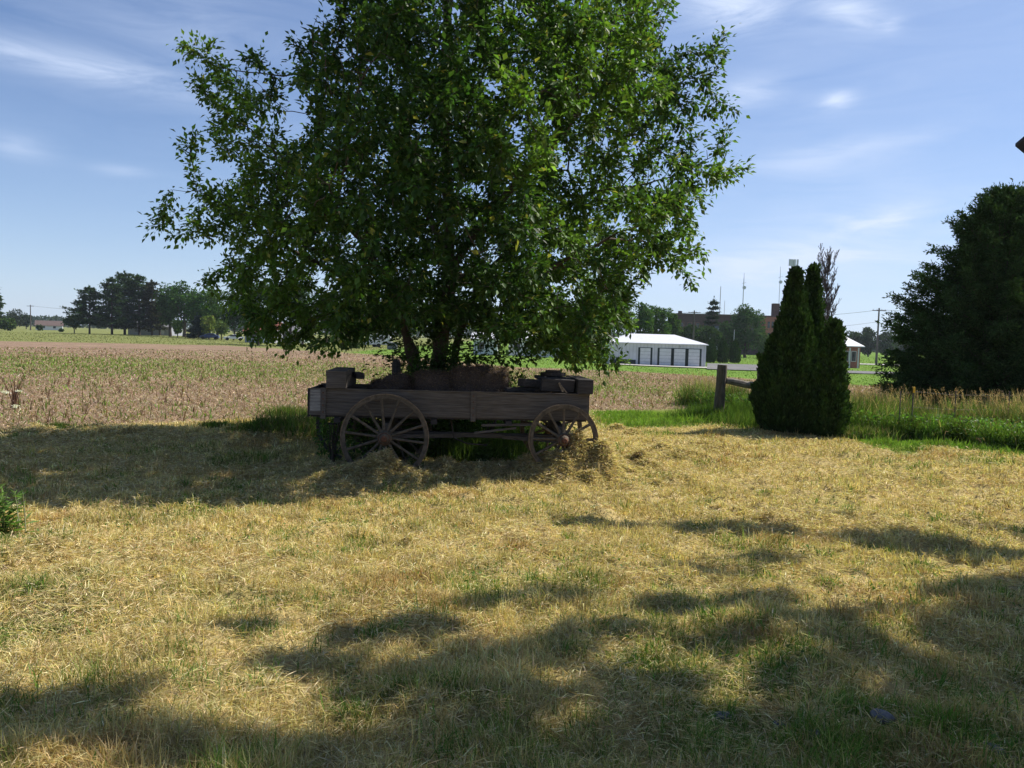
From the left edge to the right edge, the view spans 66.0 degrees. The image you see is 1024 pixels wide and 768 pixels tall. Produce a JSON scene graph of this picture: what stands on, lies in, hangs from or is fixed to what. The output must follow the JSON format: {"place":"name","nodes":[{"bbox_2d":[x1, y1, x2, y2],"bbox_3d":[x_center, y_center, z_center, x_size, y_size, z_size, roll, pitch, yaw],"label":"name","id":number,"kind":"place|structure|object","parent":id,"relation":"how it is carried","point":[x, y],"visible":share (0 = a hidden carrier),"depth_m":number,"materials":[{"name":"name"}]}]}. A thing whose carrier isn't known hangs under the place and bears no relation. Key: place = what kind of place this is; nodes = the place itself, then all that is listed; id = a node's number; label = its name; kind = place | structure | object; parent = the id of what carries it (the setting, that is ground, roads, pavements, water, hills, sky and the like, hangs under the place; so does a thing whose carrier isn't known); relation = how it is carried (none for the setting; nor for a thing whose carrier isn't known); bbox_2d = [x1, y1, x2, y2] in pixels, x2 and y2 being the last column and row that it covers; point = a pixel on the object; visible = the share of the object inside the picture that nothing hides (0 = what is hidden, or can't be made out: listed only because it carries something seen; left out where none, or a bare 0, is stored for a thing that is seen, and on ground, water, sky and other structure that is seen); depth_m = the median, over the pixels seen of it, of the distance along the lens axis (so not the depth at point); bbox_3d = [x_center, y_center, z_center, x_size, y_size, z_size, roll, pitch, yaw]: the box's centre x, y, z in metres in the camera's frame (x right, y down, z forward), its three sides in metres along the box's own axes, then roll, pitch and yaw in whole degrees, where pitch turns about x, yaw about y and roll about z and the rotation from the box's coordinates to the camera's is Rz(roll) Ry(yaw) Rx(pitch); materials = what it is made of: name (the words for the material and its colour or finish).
{"place":"outdoors","nodes":[
{"label":"outdoors","id":0,"kind":"place"},
{"bbox_2d":[0,406,1023,767],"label":"mown grass","id":1,"kind":"structure","parent":0,"point":[502,664],"depth_m":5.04,"materials":[{"name":"plant"}]},
{"bbox_2d":[0,325,1023,767],"bbox_3d":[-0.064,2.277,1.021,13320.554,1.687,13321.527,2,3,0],"label":"ground","id":2,"kind":"structure","parent":0,"point":[122,343],"depth_m":7.81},
{"bbox_2d":[0,289,8,329],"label":"spruce tree","id":3,"kind":"object","parent":2,"relation":"on","point":[1,306],"visible":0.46,"depth_m":249.91,"materials":[{"name":"green plant"}]},
{"bbox_2d":[0,318,16,330],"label":"bush","id":4,"kind":"object","parent":2,"relation":"on","point":[9,324],"visible":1,"depth_m":247.02,"materials":[{"name":"green plant"}]},
{"bbox_2d":[0,389,22,423],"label":"white flowers","id":5,"kind":"object","parent":2,"relation":"on","point":[15,406],"visible":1,"depth_m":16.24,"materials":[{"name":"white plant"}]},
{"bbox_2d":[1,375,25,409],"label":"dry shrub","id":6,"kind":"object","parent":2,"relation":"on","point":[14,398],"visible":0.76,"depth_m":19.46,"materials":[{"name":"brown plant"}]},
{"bbox_2d":[0,483,29,535],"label":"tall weed","id":7,"kind":"object","parent":2,"relation":"on","point":[4,519],"visible":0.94,"depth_m":7.00,"materials":[{"name":"green plant"}]},
{"bbox_2d":[5,308,24,328],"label":"broadleaf tree","id":8,"kind":"object","parent":2,"relation":"on","point":[12,314],"visible":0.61,"depth_m":339.06,"materials":[{"name":"green plant"}]},
{"bbox_2d":[7,490,37,531],"bbox_3d":[-4.390,1.139,7.027,0.276,0.402,0.222,2,3,12],"label":"tall weed","id":9,"kind":"object","parent":2,"relation":"on","point":[18,519],"visible":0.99,"depth_m":7.02,"materials":[{"name":"green plant"}]},
{"bbox_2d":[21,312,31,328],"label":"broadleaf tree","id":10,"kind":"object","parent":2,"relation":"on","point":[27,321],"visible":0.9,"depth_m":343.83,"materials":[{"name":"green plant"}]},
{"bbox_2d":[34,320,63,329],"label":"house","id":11,"kind":"structure","parent":2,"relation":"on","point":[52,325],"depth_m":330.58,"materials":[{"name":"brown"}]},
{"bbox_2d":[63,314,80,332],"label":"broadleaf tree","id":12,"kind":"object","parent":2,"relation":"on","point":[70,318],"visible":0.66,"depth_m":224.54,"materials":[{"name":"green plant"}]},
{"bbox_2d":[0,523,159,651],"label":"lawn edge grass","id":13,"kind":"structure","parent":2,"relation":"on","point":[28,590],"depth_m":4.89,"materials":[{"name":"green plant"}]},
{"bbox_2d":[60,284,106,333],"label":"pine tree","id":14,"kind":"object","parent":2,"relation":"on","point":[82,306],"visible":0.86,"depth_m":219.25,"materials":[{"name":"green plant"}]},
{"bbox_2d":[84,277,136,334],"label":"pine tree","id":15,"kind":"object","parent":2,"relation":"on","point":[107,296],"visible":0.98,"depth_m":219.70,"materials":[{"name":"green plant"}]},
{"bbox_2d":[100,270,141,334],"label":"pine tree","id":16,"kind":"object","parent":2,"relation":"on","point":[124,278],"visible":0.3,"depth_m":225.82,"materials":[{"name":"green plant"}]},
{"bbox_2d":[116,273,158,334],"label":"pine tree","id":17,"kind":"object","parent":2,"relation":"on","point":[133,292],"visible":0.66,"depth_m":223.50,"materials":[{"name":"green plant"}]},
{"bbox_2d":[135,279,167,335],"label":"pine tree","id":18,"kind":"object","parent":2,"relation":"on","point":[152,314],"visible":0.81,"depth_m":221.93,"materials":[{"name":"green plant"}]},
{"bbox_2d":[128,321,181,335],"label":"house","id":19,"kind":"structure","parent":2,"relation":"on","point":[134,331],"depth_m":235.68,"materials":[{"name":"white"}]},
{"bbox_2d":[153,282,183,336],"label":"broadleaf tree","id":20,"kind":"object","parent":2,"relation":"on","point":[162,309],"visible":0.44,"depth_m":212.59,"materials":[{"name":"green plant"}]},
{"bbox_2d":[171,319,182,337],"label":"broadleaf tree","id":21,"kind":"object","parent":2,"relation":"on","point":[177,326],"visible":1,"depth_m":195.27,"materials":[{"name":"green plant"}]},
{"bbox_2d":[160,280,199,336],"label":"broadleaf tree","id":22,"kind":"object","parent":2,"relation":"on","point":[175,304],"visible":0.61,"depth_m":207.82,"materials":[{"name":"green plant"}]},
{"bbox_2d":[184,313,210,338],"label":"spruce tree","id":23,"kind":"object","parent":2,"relation":"on","point":[194,330],"visible":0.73,"depth_m":186.79,"materials":[{"name":"green plant"}]},
{"bbox_2d":[182,286,213,337],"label":"broadleaf tree","id":24,"kind":"object","parent":2,"relation":"on","point":[199,299],"visible":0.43,"depth_m":197.55,"materials":[{"name":"green plant"}]},
{"bbox_2d":[34,403,379,440],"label":"rank weeds","id":25,"kind":"object","parent":2,"relation":"on","point":[297,420],"visible":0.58,"depth_m":15.75,"materials":[{"name":"green plant"}]},
{"bbox_2d":[200,315,216,338],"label":"broadleaf tree","id":26,"kind":"object","parent":2,"relation":"on","point":[206,321],"visible":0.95,"depth_m":182.93,"materials":[{"name":"green plant"}]},
{"bbox_2d":[199,333,219,338],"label":"parked car","id":27,"kind":"object","parent":2,"relation":"on","point":[211,335],"visible":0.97,"depth_m":181.08,"materials":[{"name":"blue metal"}]},
{"bbox_2d":[200,290,231,338],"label":"broadleaf tree","id":28,"kind":"object","parent":2,"relation":"on","point":[212,311],"visible":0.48,"depth_m":187.42,"materials":[{"name":"green plant"}]},
{"bbox_2d":[214,318,229,339],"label":"broadleaf tree","id":29,"kind":"object","parent":2,"relation":"on","point":[222,328],"visible":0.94,"depth_m":179.27,"materials":[{"name":"green plant"}]},
{"bbox_2d":[216,298,246,339],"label":"broadleaf tree","id":30,"kind":"object","parent":2,"relation":"on","point":[231,320],"visible":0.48,"depth_m":173.25,"materials":[{"name":"green plant"}]},
{"bbox_2d":[242,280,272,344],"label":"broadleaf tree","id":31,"kind":"object","parent":2,"relation":"on","point":[264,287],"visible":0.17,"depth_m":126.43,"materials":[{"name":"green plant"}]},
{"bbox_2d":[291,283,319,344],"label":"broadleaf tree","id":32,"kind":"object","parent":2,"relation":"on","point":[301,299],"visible":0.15,"depth_m":122.59,"materials":[{"name":"green plant"}]},
{"bbox_2d":[313,417,356,462],"bbox_3d":[-2.731,0.833,12.028,0.525,1.027,0.713,-1,5,-41],"label":"bush","id":33,"kind":"object","parent":2,"relation":"on","point":[334,442],"visible":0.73,"depth_m":12.04,"materials":[{"name":"green plant"}]},
{"bbox_2d":[316,417,382,459],"bbox_3d":[-2.589,0.660,12.966,1.240,1.240,0.240,1,3,-6],"label":"cart wheel","id":34,"kind":"object","parent":2,"relation":"on","point":[324,443],"visible":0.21,"depth_m":12.92,"materials":[{"name":"brown wood"}]},
{"bbox_2d":[330,418,405,456],"bbox_3d":[-2.369,0.665,12.896,1.230,1.348,0.946,2,3,0],"label":"bush","id":35,"kind":"object","parent":2,"relation":"on","point":[369,431],"visible":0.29,"depth_m":12.73,"materials":[{"name":"green plant"}]},
{"bbox_2d":[369,333,390,346],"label":"travel trailer","id":36,"kind":"object","parent":2,"relation":"on","point":[381,341],"visible":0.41,"depth_m":136.83,"materials":[{"name":"white metal"}]},
{"bbox_2d":[392,359,400,450],"bbox_3d":[-1.956,0.431,13.252,0.167,1.701,0.170,2,3,0],"label":"wooden post","id":37,"kind":"object","parent":2,"relation":"on","point":[396,365],"visible":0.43,"depth_m":13.15,"materials":[{"name":"brown wood"}]},
{"bbox_2d":[391,426,406,458],"bbox_3d":[-1.853,0.988,13.012,0.349,0.628,0.348,4,4,36],"label":"tall weed","id":38,"kind":"object","parent":2,"relation":"on","point":[398,451],"visible":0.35,"depth_m":12.97,"materials":[{"name":"green plant"}]},
{"bbox_2d":[372,356,465,458],"bbox_3d":[-1.591,0.415,13.582,1.804,1.792,1.387,4,4,40],"label":"bush","id":39,"kind":"object","parent":2,"relation":"on","point":[410,369],"visible":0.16,"depth_m":13.29,"materials":[{"name":"green plant"}]},
{"bbox_2d":[137,0,755,430],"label":"shade tree","id":40,"kind":"object","parent":2,"relation":"on","point":[445,94],"visible":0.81,"depth_m":12.46,"materials":[{"name":"green plant"}]},
{"bbox_2d":[0,331,899,384],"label":"grass","id":41,"kind":"structure","parent":2,"relation":"on","point":[100,337],"depth_m":124.71,"materials":[{"name":"green plant"}]},
{"bbox_2d":[4,315,897,352],"bbox_3d":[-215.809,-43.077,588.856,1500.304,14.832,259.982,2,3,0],"label":"distant woods","id":42,"kind":"object","parent":2,"relation":"on","point":[52,318],"visible":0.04,"depth_m":680.65,"materials":[{"name":"green plant"}]},
{"bbox_2d":[307,383,597,467],"bbox_3d":[-0.908,0.724,12.124,4.257,1.329,1.770,1,3,-4],"label":"farm wagon","id":43,"kind":"object","parent":2,"relation":"on","point":[390,407],"visible":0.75,"depth_m":11.55,"materials":[{"name":"brown wood"}]},
{"bbox_2d":[326,374,355,387],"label":"timber beam","id":44,"kind":"structure","parent":43,"relation":"on","point":[339,382],"depth_m":11.37,"materials":[{"name":"grey wood"}]},
{"bbox_2d":[326,367,354,376],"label":"timber beam","id":45,"kind":"structure","parent":44,"relation":"on","point":[341,371],"depth_m":11.39,"materials":[{"name":"grey wood"}]},
{"bbox_2d":[361,370,413,389],"bbox_3d":[-1.869,0.122,12.034,0.880,0.682,0.693,1,3,-4],"label":"hay bale","id":46,"kind":"object","parent":43,"relation":"on","point":[400,381],"visible":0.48,"depth_m":11.87},
{"bbox_2d":[410,368,453,390],"bbox_3d":[-1.212,0.103,12.118,0.788,0.750,0.692,1,3,-4],"label":"hay bale","id":47,"kind":"object","parent":43,"relation":"on","point":[428,379],"visible":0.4,"depth_m":11.88},
{"bbox_2d":[447,362,511,391],"bbox_3d":[-0.520,0.078,12.147,1.124,0.859,0.725,1,3,-4],"label":"hay bale","id":48,"kind":"object","parent":43,"relation":"on","point":[484,378],"visible":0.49,"depth_m":11.90},
{"bbox_2d":[540,378,574,392],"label":"timber beam","id":49,"kind":"structure","parent":43,"relation":"on","point":[552,384],"depth_m":11.74,"materials":[{"name":"brown wood"}]},
{"bbox_2d":[566,375,593,393],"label":"timber beam","id":50,"kind":"structure","parent":43,"relation":"on","point":[583,385],"depth_m":11.62,"materials":[{"name":"brown wood"}]},
{"bbox_3d":[-0.058,0.249,12.082,0.655,0.534,0.692,1,3,-4],"label":"hay heap","id":51,"kind":"object","parent":43,"relation":"in","visible":0},
{"bbox_2d":[504,387,539,391],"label":"timber beam","id":52,"kind":"structure","parent":51,"relation":"on","point":[511,389],"depth_m":11.89,"materials":[{"name":"brown wood"}]},
{"bbox_2d":[518,378,540,387],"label":"timber beam","id":53,"kind":"structure","parent":52,"relation":"on","point":[522,382],"depth_m":11.86,"materials":[{"name":"brown wood"}]},
{"bbox_2d":[534,375,571,379],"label":"timber beam","id":54,"kind":"structure","parent":53,"relation":"on","point":[554,377],"depth_m":12.12,"materials":[{"name":"brown wood"}]},
{"bbox_2d":[388,420,554,462],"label":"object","id":55,"kind":"object","parent":2,"relation":"on","point":[458,450],"visible":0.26,"depth_m":13.15,"materials":[{"name":"green plant"}]},
{"bbox_2d":[475,432,494,461],"bbox_3d":[-0.440,1.027,12.493,0.316,0.557,0.347,3,4,24],"label":"tall weed","id":56,"kind":"object","parent":2,"relation":"on","point":[484,454],"visible":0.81,"depth_m":12.47,"materials":[{"name":"green plant"}]},
{"bbox_2d":[471,332,498,354],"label":"house","id":57,"kind":"structure","parent":2,"relation":"on","point":[483,348],"depth_m":111.86,"materials":[{"name":"white"}]},
{"bbox_2d":[0,346,1012,450],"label":"crop stubble","id":58,"kind":"object","parent":2,"relation":"on","point":[634,390],"visible":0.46,"depth_m":33.69,"materials":[{"name":"beige plant"}]},
{"bbox_2d":[436,366,576,449],"bbox_3d":[-0.120,0.497,13.923,2.599,1.626,1.550,1,3,-10],"label":"bush","id":59,"kind":"object","parent":2,"relation":"on","point":[475,426],"visible":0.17,"depth_m":13.75,"materials":[{"name":"green plant"}]},
{"bbox_2d":[0,408,1023,767],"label":"hay clippings","id":60,"kind":"object","parent":2,"relation":"on","point":[620,462],"visible":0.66,"depth_m":5.42,"materials":[{"name":"beige plant"}]},
{"bbox_2d":[15,506,1021,738],"bbox_3d":[0.033,1.404,6.421,9.398,0.514,7.796,4,4,38],"label":"clover","id":61,"kind":"object","parent":2,"relation":"on","point":[802,651],"visible":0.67,"depth_m":5.56,"materials":[{"name":"green plant"}]},
{"bbox_2d":[509,331,558,357],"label":"house","id":62,"kind":"structure","parent":2,"relation":"on","point":[518,345],"depth_m":117.89,"materials":[{"name":"white"}]},
{"bbox_2d":[599,286,636,337],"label":"broadleaf tree","id":63,"kind":"object","parent":2,"relation":"on","point":[624,329],"visible":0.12,"depth_m":139.08,"materials":[{"name":"green plant"}]},
{"bbox_2d":[630,302,654,333],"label":"broadleaf tree","id":64,"kind":"object","parent":2,"relation":"on","point":[643,312],"visible":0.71,"depth_m":148.51,"materials":[{"name":"green plant"}]},
{"bbox_2d":[602,333,708,366],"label":"garage","id":65,"kind":"structure","parent":2,"relation":"on","point":[660,349],"depth_m":99.89,"materials":[{"name":"metal"}]},
{"bbox_2d":[609,363,706,367],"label":"garage apron","id":66,"kind":"object","parent":2,"relation":"on","point":[663,365],"visible":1,"depth_m":97.31,"materials":[{"name":"concrete"}]},
{"bbox_2d":[648,305,673,334],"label":"broadleaf tree","id":67,"kind":"object","parent":2,"relation":"on","point":[662,325],"visible":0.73,"depth_m":153.38,"materials":[{"name":"green plant"}]},
{"bbox_2d":[668,313,682,335],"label":"broadleaf tree","id":68,"kind":"object","parent":2,"relation":"on","point":[675,323],"visible":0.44,"depth_m":158.64,"materials":[{"name":"green plant"}]},
{"bbox_2d":[680,324,704,339],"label":"broadleaf tree","id":69,"kind":"object","parent":2,"relation":"on","point":[687,332],"visible":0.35,"depth_m":183.45,"materials":[{"name":"green plant"}]},
{"bbox_2d":[694,326,722,345],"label":"broadleaf tree","id":70,"kind":"object","parent":2,"relation":"on","point":[703,335],"visible":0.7,"depth_m":173.62,"materials":[{"name":"green plant"}]},
{"bbox_2d":[657,399,760,428],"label":"grass","id":71,"kind":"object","parent":2,"relation":"on","point":[741,413],"visible":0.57,"depth_m":21.58,"materials":[{"name":"green plant"}]},
{"bbox_2d":[703,296,720,339],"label":"spruce tree","id":72,"kind":"object","parent":2,"relation":"on","point":[712,303],"visible":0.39,"depth_m":188.75,"materials":[{"name":"green plant"}]},
{"bbox_2d":[706,338,717,362],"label":"arborvitae","id":73,"kind":"object","parent":2,"relation":"on","point":[711,351],"visible":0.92,"depth_m":124.33,"materials":[{"name":"green plant"}]},
{"bbox_2d":[713,365,726,412],"bbox_3d":[5.817,0.241,22.036,0.325,1.568,0.304,2,3,0],"label":"fence post","id":74,"kind":"object","parent":2,"relation":"on","point":[719,398],"visible":0.66,"depth_m":21.92,"materials":[{"name":"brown wood"}]},
{"bbox_2d":[716,337,729,362],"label":"arborvitae","id":75,"kind":"object","parent":2,"relation":"on","point":[723,350],"visible":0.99,"depth_m":125.35,"materials":[{"name":"green plant"}]},
{"bbox_2d":[667,303,779,354],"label":"school","id":76,"kind":"object","parent":2,"relation":"on","point":[686,318],"visible":0.17,"depth_m":229.18,"materials":[{"name":"brick"}]},
{"bbox_2d":[716,320,741,347],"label":"broadleaf tree","id":77,"kind":"object","parent":2,"relation":"on","point":[728,331],"visible":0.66,"depth_m":176.21,"materials":[{"name":"green plant"}]},
{"bbox_2d":[728,339,741,362],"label":"arborvitae","id":78,"kind":"object","parent":2,"relation":"on","point":[735,351],"visible":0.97,"depth_m":126.33,"materials":[{"name":"green plant"}]},
{"bbox_2d":[730,303,767,357],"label":"broadleaf tree","id":79,"kind":"object","parent":2,"relation":"on","point":[743,324],"visible":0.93,"depth_m":177.71,"materials":[{"name":"green plant"}]},
{"bbox_2d":[752,331,768,352],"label":"broadleaf tree","id":80,"kind":"object","parent":2,"relation":"on","point":[759,344],"visible":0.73,"depth_m":175.17,"materials":[{"name":"green plant"}]},
{"bbox_2d":[748,265,818,433],"bbox_3d":[6.770,-0.776,19.187,1.964,4.253,1.944,2,3,0],"label":"arborvitae","id":81,"kind":"object","parent":2,"relation":"on","point":[780,395],"visible":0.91,"depth_m":18.75,"materials":[{"name":"green plant"}]},
{"bbox_2d":[804,261,826,349],"bbox_3d":[7.436,-0.888,19.691,1.152,4.360,1.192,-1,5,-42],"label":"arborvitae","id":82,"kind":"object","parent":2,"relation":"on","point":[813,284],"visible":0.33,"depth_m":19.42,"materials":[{"name":"green plant"}]},
{"bbox_2d":[817,243,841,324],"bbox_3d":[24.528,-5.505,61.885,2.218,11.138,2.179,2,3,0],"label":"bare tree","id":83,"kind":"object","parent":2,"relation":"on","point":[827,286],"visible":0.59,"depth_m":61.63,"materials":[{"name":"brown plant"}]},
{"bbox_2d":[807,315,853,437],"bbox_3d":[7.456,-0.110,18.431,1.031,2.988,1.108,2,3,0],"label":"arborvitae","id":84,"kind":"object","parent":2,"relation":"on","point":[830,412],"visible":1,"depth_m":18.19,"materials":[{"name":"green plant"}]},
{"bbox_2d":[667,375,1023,451],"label":"tall grass","id":85,"kind":"structure","parent":2,"relation":"on","point":[687,396],"depth_m":18.77,"materials":[{"name":"green plant"}]},
{"bbox_2d":[678,387,1023,448],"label":"leafy weeds","id":86,"kind":"object","parent":2,"relation":"on","point":[1019,425],"visible":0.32,"depth_m":18.00,"materials":[{"name":"green plant"}]},
{"bbox_2d":[846,330,861,353],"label":"broadleaf tree","id":87,"kind":"object","parent":2,"relation":"on","point":[854,336],"visible":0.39,"depth_m":262.97,"materials":[{"name":"green plant"}]},
{"bbox_2d":[845,337,864,367],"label":"brick house","id":88,"kind":"structure","parent":2,"relation":"on","point":[853,356],"depth_m":116.82,"materials":[{"name":"red brick"}]},
{"bbox_2d":[859,327,876,356],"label":"broadleaf tree","id":89,"kind":"object","parent":2,"relation":"on","point":[868,334],"visible":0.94,"depth_m":258.20,"materials":[{"name":"green plant"}]},
{"bbox_2d":[832,421,915,440],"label":"clump weeds","id":90,"kind":"object","parent":2,"relation":"on","point":[862,431],"visible":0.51,"depth_m":18.12,"materials":[{"name":"green plant"}]},
{"bbox_2d":[872,308,885,363],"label":"utility pole","id":91,"kind":"object","parent":2,"relation":"on","point":[876,354],"visible":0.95,"depth_m":149.47,"materials":[{"name":"brown wood"}]},
{"bbox_2d":[870,708,896,724],"bbox_3d":[1.624,1.456,3.451,0.110,0.052,0.096,6,5,-39],"label":"stone","id":92,"kind":"object","parent":2,"relation":"on","point":[886,714],"visible":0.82,"depth_m":3.42,"materials":[{"name":"grey stone"}]},
{"bbox_2d":[871,330,898,354],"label":"broadleaf tree","id":93,"kind":"object","parent":2,"relation":"on","point":[884,342],"visible":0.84,"depth_m":252.70,"materials":[{"name":"green plant"}]},
{"bbox_2d":[867,178,1023,409],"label":"cedar tree","id":94,"kind":"object","parent":2,"relation":"on","point":[968,337],"visible":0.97,"depth_m":22.68,"materials":[{"name":"green plant"}]},
{"bbox_2d":[899,387,1009,421],"bbox_3d":[11.199,0.724,18.752,4.308,1.245,0.060,1,3,-8],"label":"wire fence","id":95,"kind":"object","parent":2,"relation":"on","point":[914,391],"visible":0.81,"depth_m":18.49,"materials":[{"name":"grey metal"}]},
{"bbox_2d":[1015,137,1023,152],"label":"tall farmhouse","id":96,"kind":"object","parent":2,"relation":"on","point":[1019,144],"visible":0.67,"depth_m":39.42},
{"bbox_2d":[0,0,1023,339],"label":"sky","id":97,"kind":"structure","parent":0,"point":[871,123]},
{"bbox_2d":[540,370,565,375],"bbox_3d":[0.640,-0.173,12.302,0.400,0.085,0.400,2,3,0],"label":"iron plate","id":98,"kind":"object","parent":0,"point":[552,373],"visible":1,"depth_m":12.18,"materials":[{"name":"black metal"}]},
{"bbox_2d":[707,363,757,367],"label":"driveway","id":99,"kind":"structure","parent":0,"point":[733,365],"depth_m":110.09,"materials":[{"name":"concrete"}]},
{"bbox_2d":[707,367,892,373],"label":"road","id":100,"kind":"structure","parent":0,"point":[738,368],"depth_m":96.50,"materials":[{"name":"grey asphalt"}]},
{"bbox_2d":[676,372,1023,427],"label":"seeding grass","id":101,"kind":"structure","parent":0,"point":[927,397],"depth_m":19.22,"materials":[{"name":"plant"}]},
{"bbox_3d":[6.947,0.290,22.049,0.235,1.525,0.246,2,3,0],"label":"fence post","id":102,"kind":"object","parent":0,"visible":0},
{"bbox_2d":[726,378,752,388],"bbox_3d":[6.520,0.005,22.053,1.077,0.323,0.220,1,3,-3],"label":"fence rail","id":103,"kind":"object","parent":102,"relation":"attached to","point":[738,382],"visible":0.67,"depth_m":21.96,"materials":[{"name":"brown wood"}]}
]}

